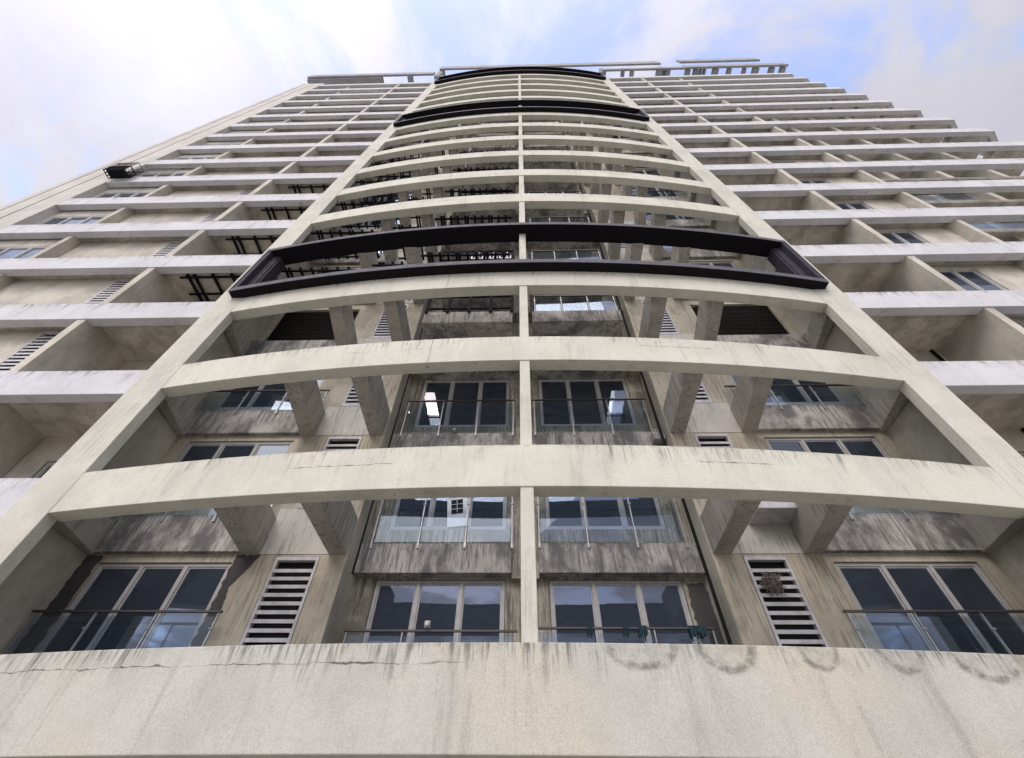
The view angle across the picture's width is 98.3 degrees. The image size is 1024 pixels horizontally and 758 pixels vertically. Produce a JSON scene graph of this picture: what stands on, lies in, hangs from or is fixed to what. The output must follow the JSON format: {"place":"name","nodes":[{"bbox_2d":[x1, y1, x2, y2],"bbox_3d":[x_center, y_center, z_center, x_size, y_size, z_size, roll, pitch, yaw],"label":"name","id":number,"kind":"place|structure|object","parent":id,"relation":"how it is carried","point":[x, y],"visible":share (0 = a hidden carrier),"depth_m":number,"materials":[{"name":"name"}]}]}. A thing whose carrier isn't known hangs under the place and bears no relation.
{"place":"outdoors","nodes":[
{"label":"outdoors","id":0,"kind":"place"},
{"bbox_2d":[0,58,1023,757],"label":"apartment tower","id":1,"kind":"structure","parent":0,"point":[268,366],"depth_m":9.66,"materials":[{"name":"concrete"}]},
{"bbox_2d":[0,247,46,258],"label":"window","id":2,"kind":"structure","parent":1,"relation":"in","point":[11,252],"depth_m":16.04,"materials":[{"name":"glass"}]},
{"bbox_2d":[34,463,54,477],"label":"window","id":3,"kind":"structure","parent":1,"relation":"in","point":[49,465],"depth_m":10.12,"materials":[{"name":"glass"}]},
{"bbox_2d":[38,216,105,224],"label":"window","id":4,"kind":"structure","parent":1,"relation":"in","point":[88,219],"depth_m":18.33,"materials":[{"name":"glass"}]},
{"bbox_2d":[94,192,149,197],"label":"window","id":5,"kind":"structure","parent":1,"relation":"in","point":[135,194],"depth_m":20.67,"materials":[{"name":"glass"}]},
{"bbox_2d":[103,162,143,178],"bbox_3d":[-18.846,-10.123,21.480,1.082,1.085,0.443,-1,-49,1],"label":"metal cage","id":6,"kind":"object","parent":1,"relation":"attached to","point":[115,171],"visible":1,"depth_m":21.21,"materials":[{"name":"black paint"}]},
{"bbox_2d":[36,564,230,652],"bbox_3d":[-6.512,4.112,7.641,2.530,1.870,0.080,-1,-49,1],"label":"window","id":7,"kind":"structure","parent":1,"relation":"in","point":[112,586],"depth_m":7.83,"materials":[{"name":"black glass"}]},
{"bbox_2d":[139,173,185,176],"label":"window","id":8,"kind":"structure","parent":1,"relation":"in","point":[173,174],"depth_m":22.97,"materials":[{"name":"grey glass"}]},
{"bbox_2d":[174,157,215,159],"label":"window","id":9,"kind":"structure","parent":1,"relation":"in","point":[196,157],"depth_m":25.31,"materials":[{"name":"white metal"}]},
{"bbox_2d":[176,442,292,509],"bbox_3d":[-6.481,2.149,9.910,2.530,1.870,0.080,-1,-49,1],"label":"window","id":10,"kind":"structure","parent":1,"relation":"in","point":[206,450],"depth_m":10.45,"materials":[{"name":"glass"}]},
{"bbox_2d":[215,380,323,408],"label":"window","id":11,"kind":"structure","parent":1,"relation":"in","point":[230,399],"depth_m":11.80,"materials":[{"name":"black glass"}]},
{"bbox_2d":[315,268,360,273],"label":"window","id":12,"kind":"structure","parent":1,"relation":"in","point":[318,268],"depth_m":17.36,"materials":[{"name":"grey glass"}]},
{"bbox_2d":[351,219,399,224],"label":"window","id":13,"kind":"structure","parent":1,"relation":"in","point":[397,221],"depth_m":20.93,"materials":[{"name":"black glass"}]},
{"bbox_2d":[369,191,411,201],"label":"window","id":14,"kind":"structure","parent":1,"relation":"in","point":[371,199],"depth_m":23.46,"materials":[{"name":"black glass"}]},
{"bbox_2d":[383,174,421,180],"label":"window","id":15,"kind":"structure","parent":1,"relation":"in","point":[390,178],"depth_m":26.13,"materials":[{"name":"black glass"}]},
{"bbox_2d":[397,498,430,526],"bbox_3d":[-2.184,2.839,10.329,0.750,1.850,0.076,-1,-49,1],"label":"curtain","id":16,"kind":"object","parent":1,"relation":"hanging from","point":[411,513],"visible":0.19,"depth_m":10.08,"materials":[{"name":"white fabric"}]},
{"bbox_2d":[410,139,429,142],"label":"window","id":17,"kind":"structure","parent":1,"relation":"in","point":[423,141],"depth_m":32.65,"materials":[{"name":"grey glass"}]},
{"bbox_2d":[418,129,436,132],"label":"window","id":18,"kind":"structure","parent":1,"relation":"in","point":[424,130],"depth_m":35.39,"materials":[{"name":"grey glass"}]},
{"bbox_2d":[362,581,504,642],"bbox_3d":[-1.403,4.602,7.969,2.520,1.910,0.080,-1,-49,1],"label":"window","id":19,"kind":"structure","parent":1,"relation":"in","point":[461,585],"depth_m":8.40,"materials":[{"name":"white metal"}]},
{"bbox_2d":[389,497,506,529],"bbox_3d":[-1.372,2.639,10.238,2.520,1.910,0.080,-1,-49,1],"label":"window","id":20,"kind":"structure","parent":1,"relation":"in","point":[430,517],"depth_m":9.64,"materials":[{"name":"white metal"}]},
{"bbox_2d":[447,497,467,527],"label":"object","id":21,"kind":"object","parent":1,"relation":"attached to","point":[456,512],"visible":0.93,"depth_m":9.80,"materials":[{"name":"white ceramic"}]},
{"bbox_2d":[414,380,509,426],"bbox_3d":[-1.342,0.675,12.506,2.520,1.910,0.080,-1,-49,1],"label":"window","id":22,"kind":"structure","parent":1,"relation":"in","point":[455,414],"depth_m":12.44,"materials":[{"name":"black glass"}]},
{"bbox_2d":[495,497,502,525],"bbox_3d":[-0.269,2.819,10.286,0.220,1.850,0.076,-1,-49,1],"label":"curtain","id":23,"kind":"object","parent":1,"relation":"hanging from","point":[499,512],"visible":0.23,"depth_m":10.05,"materials":[{"name":"white fabric"}]},
{"bbox_2d":[538,378,636,425],"bbox_3d":[2.047,0.640,12.429,2.540,1.910,0.080,-1,-49,1],"label":"window","id":24,"kind":"structure","parent":1,"relation":"in","point":[552,413],"depth_m":12.36,"materials":[{"name":"black glass"}]},
{"bbox_2d":[586,625,592,640],"bbox_3d":[1.348,4.382,7.630,0.100,0.230,0.100,-1,-49,1],"label":"cloth","id":25,"kind":"object","parent":1,"relation":"attached to","point":[589,629],"visible":1,"depth_m":7.63,"materials":[{"name":"teal fabric"}]},
{"bbox_2d":[545,497,665,528],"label":"window","id":26,"kind":"structure","parent":1,"relation":"in","point":[620,503],"depth_m":9.58,"materials":[{"name":"black glass"}]},
{"bbox_2d":[605,125,623,127],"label":"window","id":27,"kind":"structure","parent":1,"relation":"in","point":[621,126],"depth_m":35.07,"materials":[{"name":"grey glass"}]},
{"bbox_2d":[613,135,631,138],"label":"window","id":28,"kind":"structure","parent":1,"relation":"in","point":[614,136],"depth_m":32.29,"materials":[{"name":"grey glass"}]},
{"bbox_2d":[549,581,697,643],"bbox_3d":[1.986,4.567,7.893,2.540,1.910,0.080,-1,-49,1],"label":"window","id":29,"kind":"structure","parent":1,"relation":"in","point":[593,585],"depth_m":8.36,"materials":[{"name":"white metal"}]},
{"bbox_2d":[622,625,629,641],"bbox_3d":[1.968,4.376,7.616,0.100,0.230,0.100,-1,-49,1],"label":"cloth","id":30,"kind":"object","parent":1,"relation":"attached to","point":[626,631],"visible":1,"depth_m":7.62,"materials":[{"name":"teal fabric"}]},
{"bbox_2d":[637,625,647,641],"bbox_3d":[2.257,4.373,7.609,0.160,0.230,0.100,-1,-49,1],"label":"cloth","id":31,"kind":"object","parent":1,"relation":"attached to","point":[642,629],"visible":1,"depth_m":7.61,"materials":[{"name":"teal fabric"}]},
{"bbox_2d":[622,169,662,175],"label":"window","id":32,"kind":"structure","parent":1,"relation":"in","point":[650,172],"depth_m":25.88,"materials":[{"name":"grey glass"}]},
{"bbox_2d":[633,187,678,196],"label":"window","id":33,"kind":"structure","parent":1,"relation":"in","point":[649,194],"depth_m":23.11,"materials":[{"name":"grey glass"}]},
{"bbox_2d":[650,429,665,443],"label":"concrete block","id":34,"kind":"structure","parent":1,"relation":"attached to","point":[655,436],"depth_m":10.71,"materials":[{"name":"grey concrete"}]},
{"bbox_2d":[646,214,696,219],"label":"window","id":35,"kind":"structure","parent":1,"relation":"in","point":[648,216],"depth_m":20.61,"materials":[{"name":"grey glass"}]},
{"bbox_2d":[688,625,707,641],"bbox_3d":[3.197,4.363,7.588,0.300,0.230,0.100,-1,-49,1],"label":"cloth","id":36,"kind":"object","parent":1,"relation":"hanging from","point":[701,630],"visible":1,"depth_m":7.58,"materials":[{"name":"teal fabric"}]},
{"bbox_2d":[689,262,736,267],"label":"window","id":37,"kind":"structure","parent":1,"relation":"in","point":[726,264],"depth_m":17.02,"materials":[{"name":"glass"}]},
{"bbox_2d":[761,571,786,596],"bbox_3d":[4.509,3.547,7.658,0.413,0.431,0.268,-17,-51,15],"label":"bird nest","id":38,"kind":"object","parent":1,"relation":"on","point":[771,583],"visible":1,"depth_m":7.63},
{"bbox_2d":[729,375,845,403],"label":"window","id":39,"kind":"structure","parent":1,"relation":"in","point":[827,394],"depth_m":11.47,"materials":[{"name":"grey glass"}]},
{"bbox_2d":[799,180,827,183],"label":"window","id":40,"kind":"structure","parent":1,"relation":"in","point":[803,181],"depth_m":20.57,"materials":[{"name":"glass"}]},
{"bbox_2d":[764,438,889,507],"bbox_3d":[7.124,2.008,9.603,2.530,1.870,0.080,-1,-49,1],"label":"window","id":41,"kind":"structure","parent":1,"relation":"in","point":[848,446],"depth_m":10.15,"materials":[{"name":"glass"}]},
{"bbox_2d":[834,202,871,209],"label":"window","id":42,"kind":"structure","parent":1,"relation":"in","point":[844,205],"depth_m":18.19,"materials":[{"name":"glass"}]},
{"bbox_2d":[878,231,927,243],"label":"window","id":43,"kind":"structure","parent":1,"relation":"in","point":[898,237],"depth_m":15.81,"materials":[{"name":"grey glass"}]},
{"bbox_2d":[834,563,1023,654],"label":"window","id":44,"kind":"structure","parent":1,"relation":"in","point":[895,586],"depth_m":7.53,"materials":[{"name":"black glass"}]},
{"bbox_2d":[936,270,1005,290],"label":"window","id":45,"kind":"structure","parent":1,"relation":"in","point":[970,280],"depth_m":13.42,"materials":[{"name":"grey glass"}]},
{"bbox_2d":[0,0,1023,206],"label":"sky","id":46,"kind":"structure","parent":0,"point":[86,85],"materials":[{"name":"blue"}]},
{"bbox_2d":[622,497,656,525],"bbox_3d":[2.841,2.761,10.260,0.700,1.750,0.076,-1,-49,1],"label":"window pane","id":47,"kind":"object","parent":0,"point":[642,512],"visible":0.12,"depth_m":9.98,"materials":[{"name":"glass"}]}
]}

